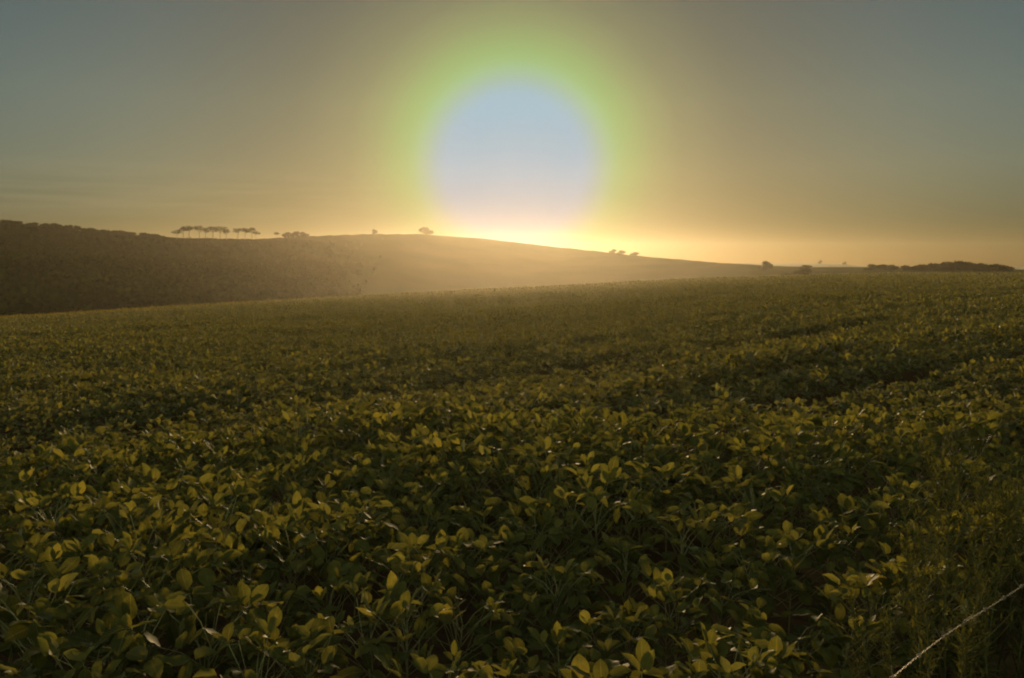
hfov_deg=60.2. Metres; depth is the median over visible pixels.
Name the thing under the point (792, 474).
soybean plant
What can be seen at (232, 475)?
soybean plant
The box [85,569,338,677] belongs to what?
soybean plant
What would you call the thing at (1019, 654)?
tall weed
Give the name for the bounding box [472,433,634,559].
soybean plant
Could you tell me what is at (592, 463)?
soybean plant
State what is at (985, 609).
grass stalk
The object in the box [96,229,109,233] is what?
ridge tree
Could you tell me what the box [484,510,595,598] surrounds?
soybean plant
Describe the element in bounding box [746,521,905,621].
soybean plant
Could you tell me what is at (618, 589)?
soybean plant
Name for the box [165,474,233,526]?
soybean plant
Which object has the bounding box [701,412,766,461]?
soybean plant
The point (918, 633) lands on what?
tall weed
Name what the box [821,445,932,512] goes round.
soybean plant
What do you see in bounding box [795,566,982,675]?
soybean plant
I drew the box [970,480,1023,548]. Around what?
soybean plant
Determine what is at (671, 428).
soybean plant
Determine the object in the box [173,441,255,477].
soybean plant
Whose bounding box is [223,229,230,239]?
umbrella tree
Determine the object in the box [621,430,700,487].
soybean plant
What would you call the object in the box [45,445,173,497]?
soybean plant
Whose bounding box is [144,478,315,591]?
soybean plant
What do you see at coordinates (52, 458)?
soybean plant
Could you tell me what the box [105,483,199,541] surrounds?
soybean plant
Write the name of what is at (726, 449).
soybean plant
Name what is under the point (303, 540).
soybean plant
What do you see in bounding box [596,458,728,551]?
soybean plant
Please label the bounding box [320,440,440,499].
soybean plant
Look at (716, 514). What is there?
soybean plant
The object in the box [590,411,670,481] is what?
soybean plant
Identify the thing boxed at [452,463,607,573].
soybean plant
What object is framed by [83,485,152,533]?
soybean plant
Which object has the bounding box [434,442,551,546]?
soybean plant
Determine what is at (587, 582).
soybean plant
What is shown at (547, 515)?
soybean plant
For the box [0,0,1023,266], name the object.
sky
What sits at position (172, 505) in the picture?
soybean plant
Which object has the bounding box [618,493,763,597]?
soybean plant
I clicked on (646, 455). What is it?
soybean plant
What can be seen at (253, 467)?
soybean plant
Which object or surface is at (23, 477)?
soybean plant
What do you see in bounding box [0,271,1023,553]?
soybean crop
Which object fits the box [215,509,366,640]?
soybean plant
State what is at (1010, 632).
rough grass
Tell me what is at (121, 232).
ridge tree
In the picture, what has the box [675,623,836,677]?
soybean plant
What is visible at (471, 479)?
soybean plant
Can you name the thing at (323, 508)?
soybean plant
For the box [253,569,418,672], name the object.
soybean plant
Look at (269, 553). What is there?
soybean plant
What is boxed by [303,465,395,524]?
soybean plant
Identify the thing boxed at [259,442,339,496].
soybean plant
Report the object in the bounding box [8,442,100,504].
soybean plant
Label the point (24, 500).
soybean plant
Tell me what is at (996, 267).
hedge bush
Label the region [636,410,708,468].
soybean plant
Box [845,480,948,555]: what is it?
soybean plant
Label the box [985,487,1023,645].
tall weed
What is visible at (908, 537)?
tall weed
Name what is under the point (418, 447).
soybean plant
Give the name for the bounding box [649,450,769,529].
soybean plant
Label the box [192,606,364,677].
soybean plant
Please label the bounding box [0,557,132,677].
soybean plant
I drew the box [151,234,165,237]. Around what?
ridge tree
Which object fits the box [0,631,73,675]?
soybean plant
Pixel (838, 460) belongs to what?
soybean plant
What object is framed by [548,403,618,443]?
soybean plant
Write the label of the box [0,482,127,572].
soybean plant
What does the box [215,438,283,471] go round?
soybean plant
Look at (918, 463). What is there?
soybean plant
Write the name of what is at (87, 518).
soybean plant
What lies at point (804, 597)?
soybean plant
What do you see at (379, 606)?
soybean plant
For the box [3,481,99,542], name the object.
soybean plant
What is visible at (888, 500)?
soybean plant
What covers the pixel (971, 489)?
soybean plant
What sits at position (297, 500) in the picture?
soybean plant
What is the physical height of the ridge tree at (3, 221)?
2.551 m
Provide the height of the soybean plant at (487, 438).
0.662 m
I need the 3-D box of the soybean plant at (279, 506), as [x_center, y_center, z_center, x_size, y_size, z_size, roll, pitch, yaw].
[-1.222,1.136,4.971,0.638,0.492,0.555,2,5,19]
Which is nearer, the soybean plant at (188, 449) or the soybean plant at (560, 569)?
the soybean plant at (560, 569)
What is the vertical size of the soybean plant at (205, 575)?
0.669 m
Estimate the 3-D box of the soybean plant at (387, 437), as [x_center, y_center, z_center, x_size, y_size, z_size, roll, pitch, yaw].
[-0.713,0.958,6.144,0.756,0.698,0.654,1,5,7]
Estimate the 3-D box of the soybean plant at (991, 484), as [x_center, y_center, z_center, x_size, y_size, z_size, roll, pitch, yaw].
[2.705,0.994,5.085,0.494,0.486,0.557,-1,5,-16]
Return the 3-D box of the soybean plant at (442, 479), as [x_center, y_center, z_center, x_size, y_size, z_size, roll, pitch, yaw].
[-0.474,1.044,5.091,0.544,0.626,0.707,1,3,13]
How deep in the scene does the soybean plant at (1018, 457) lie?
5.39 m
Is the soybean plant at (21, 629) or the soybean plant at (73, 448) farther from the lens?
the soybean plant at (73, 448)
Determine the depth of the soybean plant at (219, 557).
3.60 m
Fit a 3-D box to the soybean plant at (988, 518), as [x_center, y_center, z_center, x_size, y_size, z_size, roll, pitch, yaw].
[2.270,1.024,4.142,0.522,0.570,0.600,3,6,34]
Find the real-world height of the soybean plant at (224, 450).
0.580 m
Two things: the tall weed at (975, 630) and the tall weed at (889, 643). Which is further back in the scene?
the tall weed at (975, 630)
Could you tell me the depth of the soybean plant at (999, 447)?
5.65 m
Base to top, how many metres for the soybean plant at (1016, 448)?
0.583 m
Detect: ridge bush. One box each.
[281,232,289,237]
[289,231,300,236]
[299,232,309,236]
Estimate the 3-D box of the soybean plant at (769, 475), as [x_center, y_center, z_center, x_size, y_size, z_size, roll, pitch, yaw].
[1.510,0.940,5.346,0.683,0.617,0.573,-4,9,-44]
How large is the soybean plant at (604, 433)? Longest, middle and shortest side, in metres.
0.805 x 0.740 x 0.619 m
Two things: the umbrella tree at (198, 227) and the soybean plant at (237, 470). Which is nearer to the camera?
the soybean plant at (237, 470)
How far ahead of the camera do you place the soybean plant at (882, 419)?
6.39 m
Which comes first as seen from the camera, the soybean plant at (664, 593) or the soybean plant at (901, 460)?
the soybean plant at (664, 593)
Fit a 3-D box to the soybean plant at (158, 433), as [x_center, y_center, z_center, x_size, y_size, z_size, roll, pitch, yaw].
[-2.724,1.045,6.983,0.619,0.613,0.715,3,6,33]
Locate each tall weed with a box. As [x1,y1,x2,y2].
[836,576,898,677]
[869,589,907,677]
[879,562,957,677]
[880,474,947,676]
[895,508,945,677]
[900,539,957,677]
[906,419,969,675]
[917,426,976,677]
[935,430,1007,676]
[938,510,1009,677]
[938,577,1019,677]
[939,549,1023,677]
[961,480,1023,639]
[969,409,1023,656]
[970,455,1023,672]
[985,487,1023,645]
[1006,487,1023,677]
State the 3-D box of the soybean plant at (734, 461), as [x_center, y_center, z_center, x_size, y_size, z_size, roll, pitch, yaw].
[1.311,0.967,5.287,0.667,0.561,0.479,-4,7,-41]
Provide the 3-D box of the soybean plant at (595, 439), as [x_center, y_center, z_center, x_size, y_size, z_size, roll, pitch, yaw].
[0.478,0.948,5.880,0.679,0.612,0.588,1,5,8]
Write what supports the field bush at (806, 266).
on the ground at (414, 262)
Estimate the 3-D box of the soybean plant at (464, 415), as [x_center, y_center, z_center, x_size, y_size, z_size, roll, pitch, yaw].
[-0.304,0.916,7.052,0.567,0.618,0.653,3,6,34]
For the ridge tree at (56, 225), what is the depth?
292.48 m
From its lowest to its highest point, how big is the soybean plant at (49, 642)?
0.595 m
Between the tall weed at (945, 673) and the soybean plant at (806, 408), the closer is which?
the tall weed at (945, 673)
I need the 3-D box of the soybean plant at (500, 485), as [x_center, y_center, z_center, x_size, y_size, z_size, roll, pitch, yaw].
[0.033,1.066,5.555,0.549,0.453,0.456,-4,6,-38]
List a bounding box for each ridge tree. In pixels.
[0,219,18,224]
[21,222,39,226]
[39,223,55,228]
[51,223,62,228]
[58,225,73,229]
[70,225,80,231]
[87,228,98,232]
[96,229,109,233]
[109,230,119,234]
[114,230,129,234]
[137,232,151,236]
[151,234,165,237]
[419,227,432,234]
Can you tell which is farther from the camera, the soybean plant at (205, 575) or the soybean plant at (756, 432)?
the soybean plant at (756, 432)
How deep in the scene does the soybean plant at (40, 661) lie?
2.77 m
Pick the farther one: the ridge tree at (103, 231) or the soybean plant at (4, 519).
the ridge tree at (103, 231)
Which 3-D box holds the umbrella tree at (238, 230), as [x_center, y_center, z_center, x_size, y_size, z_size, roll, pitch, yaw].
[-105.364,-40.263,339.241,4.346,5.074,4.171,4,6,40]
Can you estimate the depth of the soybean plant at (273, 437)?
7.08 m
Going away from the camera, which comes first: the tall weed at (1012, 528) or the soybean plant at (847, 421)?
the tall weed at (1012, 528)
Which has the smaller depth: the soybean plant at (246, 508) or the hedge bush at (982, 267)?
the soybean plant at (246, 508)
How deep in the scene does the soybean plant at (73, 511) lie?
5.11 m
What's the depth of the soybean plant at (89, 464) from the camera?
6.59 m
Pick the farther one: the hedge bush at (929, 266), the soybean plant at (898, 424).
the hedge bush at (929, 266)
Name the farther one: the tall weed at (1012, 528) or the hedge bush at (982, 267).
the hedge bush at (982, 267)
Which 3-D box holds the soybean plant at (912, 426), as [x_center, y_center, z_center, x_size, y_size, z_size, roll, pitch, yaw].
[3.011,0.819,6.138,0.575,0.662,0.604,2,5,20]
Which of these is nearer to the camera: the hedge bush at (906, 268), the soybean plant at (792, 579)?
the soybean plant at (792, 579)
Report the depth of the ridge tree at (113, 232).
304.49 m
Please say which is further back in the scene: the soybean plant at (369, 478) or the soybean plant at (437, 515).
the soybean plant at (369, 478)
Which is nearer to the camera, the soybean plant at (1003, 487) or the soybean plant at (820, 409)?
the soybean plant at (1003, 487)
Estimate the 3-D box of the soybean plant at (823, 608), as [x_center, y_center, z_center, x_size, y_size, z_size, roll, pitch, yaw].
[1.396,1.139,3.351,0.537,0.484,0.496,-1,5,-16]
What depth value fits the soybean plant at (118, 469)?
5.79 m
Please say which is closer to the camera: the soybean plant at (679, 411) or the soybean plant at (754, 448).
the soybean plant at (754, 448)
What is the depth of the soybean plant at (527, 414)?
7.53 m
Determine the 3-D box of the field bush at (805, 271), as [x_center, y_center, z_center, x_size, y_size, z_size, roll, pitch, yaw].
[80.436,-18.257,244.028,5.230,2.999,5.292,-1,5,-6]
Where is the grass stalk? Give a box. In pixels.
[889,579,1023,677]
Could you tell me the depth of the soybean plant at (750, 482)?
4.68 m
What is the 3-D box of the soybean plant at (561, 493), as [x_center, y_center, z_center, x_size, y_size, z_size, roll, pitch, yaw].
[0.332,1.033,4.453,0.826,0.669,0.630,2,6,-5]
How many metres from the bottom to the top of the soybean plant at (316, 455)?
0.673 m
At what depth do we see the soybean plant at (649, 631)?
3.06 m
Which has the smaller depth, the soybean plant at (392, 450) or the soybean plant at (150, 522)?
the soybean plant at (150, 522)
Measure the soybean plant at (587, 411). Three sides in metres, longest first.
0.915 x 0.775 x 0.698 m
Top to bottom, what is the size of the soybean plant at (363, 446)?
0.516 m
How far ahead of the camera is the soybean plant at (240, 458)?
6.44 m
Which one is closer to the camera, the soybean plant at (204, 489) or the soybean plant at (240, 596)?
the soybean plant at (240, 596)
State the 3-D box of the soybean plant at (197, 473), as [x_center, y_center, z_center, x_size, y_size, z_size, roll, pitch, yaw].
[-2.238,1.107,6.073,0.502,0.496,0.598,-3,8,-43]
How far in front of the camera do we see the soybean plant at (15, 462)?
5.83 m
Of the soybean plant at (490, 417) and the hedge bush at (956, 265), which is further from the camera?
the hedge bush at (956, 265)
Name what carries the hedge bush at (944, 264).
on the ground at (414, 262)
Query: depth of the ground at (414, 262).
7.25 m
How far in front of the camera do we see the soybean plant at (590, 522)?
4.63 m
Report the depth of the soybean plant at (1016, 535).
4.00 m
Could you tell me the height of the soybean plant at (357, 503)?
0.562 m
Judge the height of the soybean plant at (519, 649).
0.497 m
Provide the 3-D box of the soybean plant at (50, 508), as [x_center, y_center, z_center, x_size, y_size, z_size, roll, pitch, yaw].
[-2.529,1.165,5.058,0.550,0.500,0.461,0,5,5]
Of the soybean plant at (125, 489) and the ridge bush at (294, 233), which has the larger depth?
the ridge bush at (294, 233)
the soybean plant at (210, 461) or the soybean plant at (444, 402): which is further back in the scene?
the soybean plant at (444, 402)
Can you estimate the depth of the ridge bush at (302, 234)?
372.54 m
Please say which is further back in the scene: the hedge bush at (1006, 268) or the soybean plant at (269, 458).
the hedge bush at (1006, 268)
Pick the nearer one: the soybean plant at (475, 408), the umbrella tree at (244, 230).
the soybean plant at (475, 408)
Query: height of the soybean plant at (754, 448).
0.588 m
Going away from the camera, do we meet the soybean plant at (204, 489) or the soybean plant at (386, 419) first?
the soybean plant at (204, 489)
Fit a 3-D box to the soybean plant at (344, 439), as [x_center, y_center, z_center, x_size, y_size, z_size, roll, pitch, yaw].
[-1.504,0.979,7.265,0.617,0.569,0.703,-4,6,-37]
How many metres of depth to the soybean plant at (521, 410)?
7.33 m
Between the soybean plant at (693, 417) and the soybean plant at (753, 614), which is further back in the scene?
the soybean plant at (693, 417)
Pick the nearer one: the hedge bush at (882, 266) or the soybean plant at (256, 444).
the soybean plant at (256, 444)
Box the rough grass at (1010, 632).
[787,530,1023,677]
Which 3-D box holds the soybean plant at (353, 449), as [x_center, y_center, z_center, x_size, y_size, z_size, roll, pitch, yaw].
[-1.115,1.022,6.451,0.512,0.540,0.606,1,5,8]
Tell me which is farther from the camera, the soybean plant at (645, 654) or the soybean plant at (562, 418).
the soybean plant at (562, 418)
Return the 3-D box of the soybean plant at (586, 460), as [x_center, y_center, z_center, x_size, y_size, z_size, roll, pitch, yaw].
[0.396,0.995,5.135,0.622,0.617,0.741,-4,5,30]
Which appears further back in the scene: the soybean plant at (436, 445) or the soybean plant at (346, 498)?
the soybean plant at (436, 445)
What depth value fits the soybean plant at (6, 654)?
3.48 m
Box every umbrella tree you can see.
[179,227,188,237]
[193,225,203,238]
[207,226,217,238]
[214,226,226,238]
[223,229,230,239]
[233,228,242,233]
[242,228,250,239]
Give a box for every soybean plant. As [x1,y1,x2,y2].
[0,451,58,512]
[0,454,62,530]
[0,468,49,542]
[0,478,37,517]
[0,478,69,525]
[0,481,131,599]
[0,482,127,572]
[0,510,96,584]
[0,514,56,574]
[0,531,60,622]
[0,542,163,650]
[0,543,124,668]
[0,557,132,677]
[0,564,176,671]
[0,591,16,657]
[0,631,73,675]
[0,654,144,677]
[1,453,80,517]
[2,553,77,623]
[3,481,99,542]
[5,493,107,544]
[6,532,137,631]
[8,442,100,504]
[9,538,181,665]
[16,436,139,512]
[22,613,203,677]
[28,495,204,589]
[41,425,149,483]
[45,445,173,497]
[45,450,139,546]
[49,531,247,654]
[53,450,119,490]
[56,495,117,555]
[57,591,248,677]
[62,497,221,646]
[64,481,174,558]
[72,453,247,567]
[75,445,147,495]
[75,478,215,583]
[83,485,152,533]
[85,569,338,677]
[89,454,167,501]
[99,464,184,498]
[100,441,186,500]
[102,439,176,481]
[102,500,208,580]
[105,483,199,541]
[109,512,283,588]
[125,435,200,468]
[133,423,227,493]
[134,547,261,668]
[136,429,205,491]
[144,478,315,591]
[149,512,243,570]
[157,430,239,468]
[158,460,216,500]
[162,481,273,535]
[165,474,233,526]
[166,469,232,524]
[170,445,234,509]
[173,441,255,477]
[181,578,307,677]
[182,542,327,665]
[185,496,288,585]
[186,426,254,483]
[187,439,275,504]
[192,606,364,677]
[194,428,277,471]
[195,582,344,677]
[197,452,311,528]
[206,495,294,560]
[208,469,283,528]
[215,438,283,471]
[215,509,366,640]
[223,466,336,517]
[225,501,350,575]
[227,447,298,509]
[237,502,390,610]
[238,489,380,603]
[240,433,358,493]
[241,616,392,677]
[244,429,314,494]
[244,463,292,512]
[245,446,338,504]
[245,512,354,585]
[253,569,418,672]
[258,400,343,469]
[258,434,338,486]
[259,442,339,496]
[278,397,378,453]
[278,491,383,597]
[279,582,437,677]
[280,473,358,550]
[282,417,363,454]
[288,425,367,465]
[289,457,336,503]
[292,458,385,514]
[299,496,427,618]
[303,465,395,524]
[305,506,420,614]
[309,404,423,459]
[317,487,419,585]
[319,571,502,677]
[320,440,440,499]
[321,445,382,492]
[324,422,375,487]
[324,444,397,496]
[329,493,450,575]
[333,442,397,505]
[335,451,436,520]
[336,532,468,670]
[338,445,434,535]
[342,402,442,450]
[358,406,441,444]
[360,425,458,516]
[364,529,499,655]
[366,499,486,606]
[373,640,527,677]
[375,581,534,677]
[377,469,470,571]
[382,423,499,514]
[382,527,517,641]
[383,449,474,516]
[390,423,456,476]
[396,396,484,436]
[397,432,462,488]
[402,409,481,440]
[403,472,480,546]
[404,436,436,491]
[411,461,526,550]
[412,421,481,461]
[412,435,469,488]
[414,587,581,677]
[420,510,502,598]
[421,432,510,527]
[424,501,540,582]
[426,528,570,633]
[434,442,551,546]
[441,401,508,481]
[441,431,529,508]
[443,414,495,485]
[445,420,505,503]
[445,652,555,677]
[447,409,526,487]
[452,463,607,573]
[457,496,537,582]
[459,501,619,614]
[463,409,532,467]
[466,426,571,486]
[469,402,529,451]
[471,554,622,664]
[472,418,555,485]
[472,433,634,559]
[472,477,543,521]
[474,415,607,510]
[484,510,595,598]
[492,404,554,454]
[494,621,622,677]
[497,442,578,533]
[499,485,666,600]
[499,558,605,659]
[513,405,544,462]
[514,417,560,442]
[517,403,603,481]
[519,433,591,472]
[522,451,622,555]
[526,610,676,671]
[533,409,591,463]
[533,455,655,593]
[539,599,694,677]
[545,434,633,515]
[546,456,630,542]
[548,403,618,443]
[550,409,643,486]
[552,415,596,441]
[556,415,619,477]
[559,653,631,677]
[560,487,682,581]
[567,637,709,677]
[570,540,680,608]
[571,420,639,503]
[573,463,707,569]
[581,427,631,485]
[585,438,681,535]
[589,415,660,451]
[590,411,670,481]
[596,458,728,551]
[598,585,728,674]
[602,558,747,669]
[610,451,689,530]
[610,462,732,554]
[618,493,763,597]
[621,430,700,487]
[621,434,706,507]
[628,506,746,615]
[630,460,719,504]
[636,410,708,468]
[640,566,780,656]
[642,664,749,677]
[645,403,744,469]
[649,421,730,508]
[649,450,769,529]
[652,622,782,677]
[656,424,697,483]
[661,403,745,436]
[665,509,791,597]
[674,424,753,499]
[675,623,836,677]
[679,535,813,644]
[680,547,815,648]
[685,436,753,492]
[697,457,774,539]
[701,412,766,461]
[706,623,869,677]
[708,463,809,571]
[710,442,793,510]
[715,407,772,453]
[716,489,807,573]
[717,429,767,472]
[718,429,784,472]
[718,439,793,510]
[725,411,842,488]
[725,597,894,677]
[732,413,820,483]
[740,426,865,511]
[741,477,841,549]
[742,520,865,632]
[744,404,818,455]
[744,411,824,459]
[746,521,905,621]
[754,603,927,677]
[755,461,874,537]
[760,425,856,489]
[763,440,862,523]
[766,411,880,477]
[771,459,870,537]
[788,506,896,606]
[790,415,866,491]
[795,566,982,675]
[799,444,896,516]
[799,493,904,569]
[800,566,970,668]
[812,406,861,450]
[815,533,987,677]
[820,423,882,489]
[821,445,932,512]
[829,407,911,472]
[831,491,924,587]
[834,447,946,511]
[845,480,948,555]
[846,404,930,470]
[849,422,908,482]
[849,423,972,515]
[857,393,964,451]
[857,561,1000,644]
[859,473,966,547]
[862,422,902,458]
[867,434,952,484]
[876,512,1014,624]
[877,443,956,488]
[896,457,1006,532]
[899,471,1010,553]
[901,408,995,477]
[903,401,1009,465]
[908,424,994,486]
[911,515,1023,599]
[916,399,1009,466]
[919,501,1023,568]
[938,409,1023,474]
[942,466,1022,531]
[944,464,1021,509]
[950,494,1023,591]
[955,452,1023,494]
[964,441,1023,494]
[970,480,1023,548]
[978,478,1023,535]
[992,451,1023,467]
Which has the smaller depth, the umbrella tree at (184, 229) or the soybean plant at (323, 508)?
the soybean plant at (323, 508)
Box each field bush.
[793,268,811,274]
[798,265,811,267]
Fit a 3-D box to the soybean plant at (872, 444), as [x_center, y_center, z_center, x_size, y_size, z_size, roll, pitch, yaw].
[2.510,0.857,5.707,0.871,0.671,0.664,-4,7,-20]
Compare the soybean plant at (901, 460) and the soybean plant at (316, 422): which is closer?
the soybean plant at (901, 460)
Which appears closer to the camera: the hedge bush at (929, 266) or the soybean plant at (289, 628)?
the soybean plant at (289, 628)
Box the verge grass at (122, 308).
[0,288,482,317]
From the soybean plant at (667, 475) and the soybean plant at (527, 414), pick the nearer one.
the soybean plant at (667, 475)
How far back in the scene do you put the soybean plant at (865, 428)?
6.27 m
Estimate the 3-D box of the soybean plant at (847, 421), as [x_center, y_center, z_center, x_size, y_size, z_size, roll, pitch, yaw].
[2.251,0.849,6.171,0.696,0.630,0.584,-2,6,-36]
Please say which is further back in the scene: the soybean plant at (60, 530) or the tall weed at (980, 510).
the soybean plant at (60, 530)
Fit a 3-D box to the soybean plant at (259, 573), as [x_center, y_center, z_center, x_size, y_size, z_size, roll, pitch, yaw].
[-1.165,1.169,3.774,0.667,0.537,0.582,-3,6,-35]
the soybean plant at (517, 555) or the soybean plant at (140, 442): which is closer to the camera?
the soybean plant at (517, 555)
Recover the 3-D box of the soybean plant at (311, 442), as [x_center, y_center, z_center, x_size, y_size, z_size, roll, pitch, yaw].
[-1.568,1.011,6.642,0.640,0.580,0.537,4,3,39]
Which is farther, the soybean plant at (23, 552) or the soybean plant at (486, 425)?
the soybean plant at (486, 425)
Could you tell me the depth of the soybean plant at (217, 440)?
7.25 m
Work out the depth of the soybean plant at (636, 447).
5.71 m
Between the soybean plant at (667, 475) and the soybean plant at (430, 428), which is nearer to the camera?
the soybean plant at (667, 475)
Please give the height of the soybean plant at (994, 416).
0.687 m
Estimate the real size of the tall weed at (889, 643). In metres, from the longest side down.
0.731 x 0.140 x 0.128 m
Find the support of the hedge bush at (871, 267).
on the ground at (414, 262)
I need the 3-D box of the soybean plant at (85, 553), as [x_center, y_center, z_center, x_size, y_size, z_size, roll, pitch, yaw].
[-1.738,1.151,3.865,0.769,0.614,0.586,-1,0,1]
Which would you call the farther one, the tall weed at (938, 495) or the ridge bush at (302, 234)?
the ridge bush at (302, 234)
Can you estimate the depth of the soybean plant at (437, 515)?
4.50 m
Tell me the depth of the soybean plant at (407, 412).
7.26 m
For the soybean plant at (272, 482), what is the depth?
5.48 m
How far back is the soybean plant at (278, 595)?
3.26 m
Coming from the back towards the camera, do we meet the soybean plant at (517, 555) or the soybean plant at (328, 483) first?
the soybean plant at (328, 483)
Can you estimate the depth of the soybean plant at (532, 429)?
5.80 m
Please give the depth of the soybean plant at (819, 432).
5.97 m
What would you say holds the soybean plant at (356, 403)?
on the ground at (414, 262)
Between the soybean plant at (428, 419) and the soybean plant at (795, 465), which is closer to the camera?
the soybean plant at (795, 465)
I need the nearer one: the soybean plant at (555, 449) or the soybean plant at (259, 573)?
the soybean plant at (259, 573)
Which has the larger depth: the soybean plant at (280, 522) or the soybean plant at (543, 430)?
the soybean plant at (543, 430)
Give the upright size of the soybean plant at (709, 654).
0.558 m
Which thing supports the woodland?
on the ground at (414, 262)
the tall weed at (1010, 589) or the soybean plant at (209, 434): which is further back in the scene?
the soybean plant at (209, 434)
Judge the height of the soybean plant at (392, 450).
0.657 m
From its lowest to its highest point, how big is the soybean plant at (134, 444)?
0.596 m
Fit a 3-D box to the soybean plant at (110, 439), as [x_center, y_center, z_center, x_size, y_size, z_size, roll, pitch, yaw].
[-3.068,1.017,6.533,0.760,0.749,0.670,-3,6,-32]
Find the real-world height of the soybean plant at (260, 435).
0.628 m
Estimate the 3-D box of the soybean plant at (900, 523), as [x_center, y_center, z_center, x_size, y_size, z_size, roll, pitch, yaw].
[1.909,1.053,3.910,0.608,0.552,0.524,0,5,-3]
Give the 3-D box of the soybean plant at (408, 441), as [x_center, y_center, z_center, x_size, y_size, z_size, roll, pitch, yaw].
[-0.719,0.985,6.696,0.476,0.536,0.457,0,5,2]
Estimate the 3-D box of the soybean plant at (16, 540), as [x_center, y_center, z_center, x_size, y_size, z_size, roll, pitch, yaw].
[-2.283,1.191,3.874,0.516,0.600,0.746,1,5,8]
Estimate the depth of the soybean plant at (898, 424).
6.90 m
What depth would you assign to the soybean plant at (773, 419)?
5.78 m
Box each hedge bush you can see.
[864,264,878,269]
[875,264,886,269]
[886,264,899,269]
[901,265,914,270]
[910,264,925,270]
[920,263,943,270]
[932,261,953,270]
[942,260,970,270]
[957,261,980,270]
[973,263,993,270]
[985,264,1002,270]
[998,265,1014,270]
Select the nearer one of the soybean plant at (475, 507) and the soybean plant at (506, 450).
the soybean plant at (475, 507)
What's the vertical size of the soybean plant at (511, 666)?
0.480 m
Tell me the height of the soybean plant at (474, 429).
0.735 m
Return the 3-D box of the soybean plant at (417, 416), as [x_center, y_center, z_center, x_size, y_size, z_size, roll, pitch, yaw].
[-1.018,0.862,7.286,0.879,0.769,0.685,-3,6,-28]
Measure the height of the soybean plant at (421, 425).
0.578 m
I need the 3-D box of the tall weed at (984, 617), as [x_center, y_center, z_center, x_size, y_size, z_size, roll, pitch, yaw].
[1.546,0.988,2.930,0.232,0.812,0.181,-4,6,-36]
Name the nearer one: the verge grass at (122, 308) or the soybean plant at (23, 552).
the soybean plant at (23, 552)
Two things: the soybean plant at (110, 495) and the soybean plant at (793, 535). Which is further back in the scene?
the soybean plant at (110, 495)
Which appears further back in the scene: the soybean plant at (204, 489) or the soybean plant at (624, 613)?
the soybean plant at (204, 489)
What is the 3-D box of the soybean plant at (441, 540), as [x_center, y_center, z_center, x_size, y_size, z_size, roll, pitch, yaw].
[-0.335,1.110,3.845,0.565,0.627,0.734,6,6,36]
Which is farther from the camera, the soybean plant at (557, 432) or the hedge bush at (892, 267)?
the hedge bush at (892, 267)
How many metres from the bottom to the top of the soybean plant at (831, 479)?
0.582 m
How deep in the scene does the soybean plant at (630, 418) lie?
6.88 m
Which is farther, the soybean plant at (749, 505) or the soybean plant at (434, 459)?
the soybean plant at (434, 459)
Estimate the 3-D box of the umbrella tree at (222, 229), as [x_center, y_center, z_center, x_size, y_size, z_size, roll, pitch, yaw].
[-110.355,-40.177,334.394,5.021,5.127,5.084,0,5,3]
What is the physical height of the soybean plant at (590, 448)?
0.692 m
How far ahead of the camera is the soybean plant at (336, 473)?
5.70 m
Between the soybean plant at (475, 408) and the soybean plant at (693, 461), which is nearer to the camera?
the soybean plant at (693, 461)
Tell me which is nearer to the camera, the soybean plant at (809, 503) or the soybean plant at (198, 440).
the soybean plant at (809, 503)
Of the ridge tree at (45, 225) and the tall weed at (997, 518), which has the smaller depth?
the tall weed at (997, 518)
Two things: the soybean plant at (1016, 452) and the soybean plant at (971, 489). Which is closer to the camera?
the soybean plant at (971, 489)
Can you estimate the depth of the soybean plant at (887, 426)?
6.51 m
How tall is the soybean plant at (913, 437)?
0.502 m
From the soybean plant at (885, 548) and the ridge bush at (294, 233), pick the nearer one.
the soybean plant at (885, 548)
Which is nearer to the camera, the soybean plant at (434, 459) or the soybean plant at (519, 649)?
the soybean plant at (519, 649)
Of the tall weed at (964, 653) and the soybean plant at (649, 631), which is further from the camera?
the soybean plant at (649, 631)
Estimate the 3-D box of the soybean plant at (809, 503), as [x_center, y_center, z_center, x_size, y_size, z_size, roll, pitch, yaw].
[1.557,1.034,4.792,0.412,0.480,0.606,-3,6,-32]
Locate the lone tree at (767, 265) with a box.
[760,261,772,270]
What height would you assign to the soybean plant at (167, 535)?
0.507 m
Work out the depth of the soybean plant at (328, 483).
5.06 m
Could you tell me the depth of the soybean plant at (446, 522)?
4.48 m
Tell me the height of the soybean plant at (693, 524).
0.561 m
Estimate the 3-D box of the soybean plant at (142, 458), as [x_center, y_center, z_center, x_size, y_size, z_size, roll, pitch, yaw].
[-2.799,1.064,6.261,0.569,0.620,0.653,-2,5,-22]
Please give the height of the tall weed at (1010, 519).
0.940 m
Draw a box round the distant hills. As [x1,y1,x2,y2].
[732,263,1023,268]
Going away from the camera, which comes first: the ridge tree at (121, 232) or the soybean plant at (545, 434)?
the soybean plant at (545, 434)
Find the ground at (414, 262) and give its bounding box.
[0,224,1023,677]
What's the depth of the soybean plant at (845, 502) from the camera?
4.24 m
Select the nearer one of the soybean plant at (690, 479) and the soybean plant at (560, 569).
the soybean plant at (560, 569)
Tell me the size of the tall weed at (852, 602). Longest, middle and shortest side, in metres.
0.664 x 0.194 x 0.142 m
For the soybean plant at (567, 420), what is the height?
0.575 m
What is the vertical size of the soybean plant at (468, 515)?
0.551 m
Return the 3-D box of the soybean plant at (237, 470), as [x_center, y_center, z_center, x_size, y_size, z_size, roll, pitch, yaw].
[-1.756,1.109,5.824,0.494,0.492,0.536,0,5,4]
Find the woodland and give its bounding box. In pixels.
[0,222,382,315]
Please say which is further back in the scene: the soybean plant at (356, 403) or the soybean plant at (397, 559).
the soybean plant at (356, 403)
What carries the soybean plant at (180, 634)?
on the ground at (414, 262)
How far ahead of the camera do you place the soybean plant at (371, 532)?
4.14 m
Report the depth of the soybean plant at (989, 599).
3.57 m

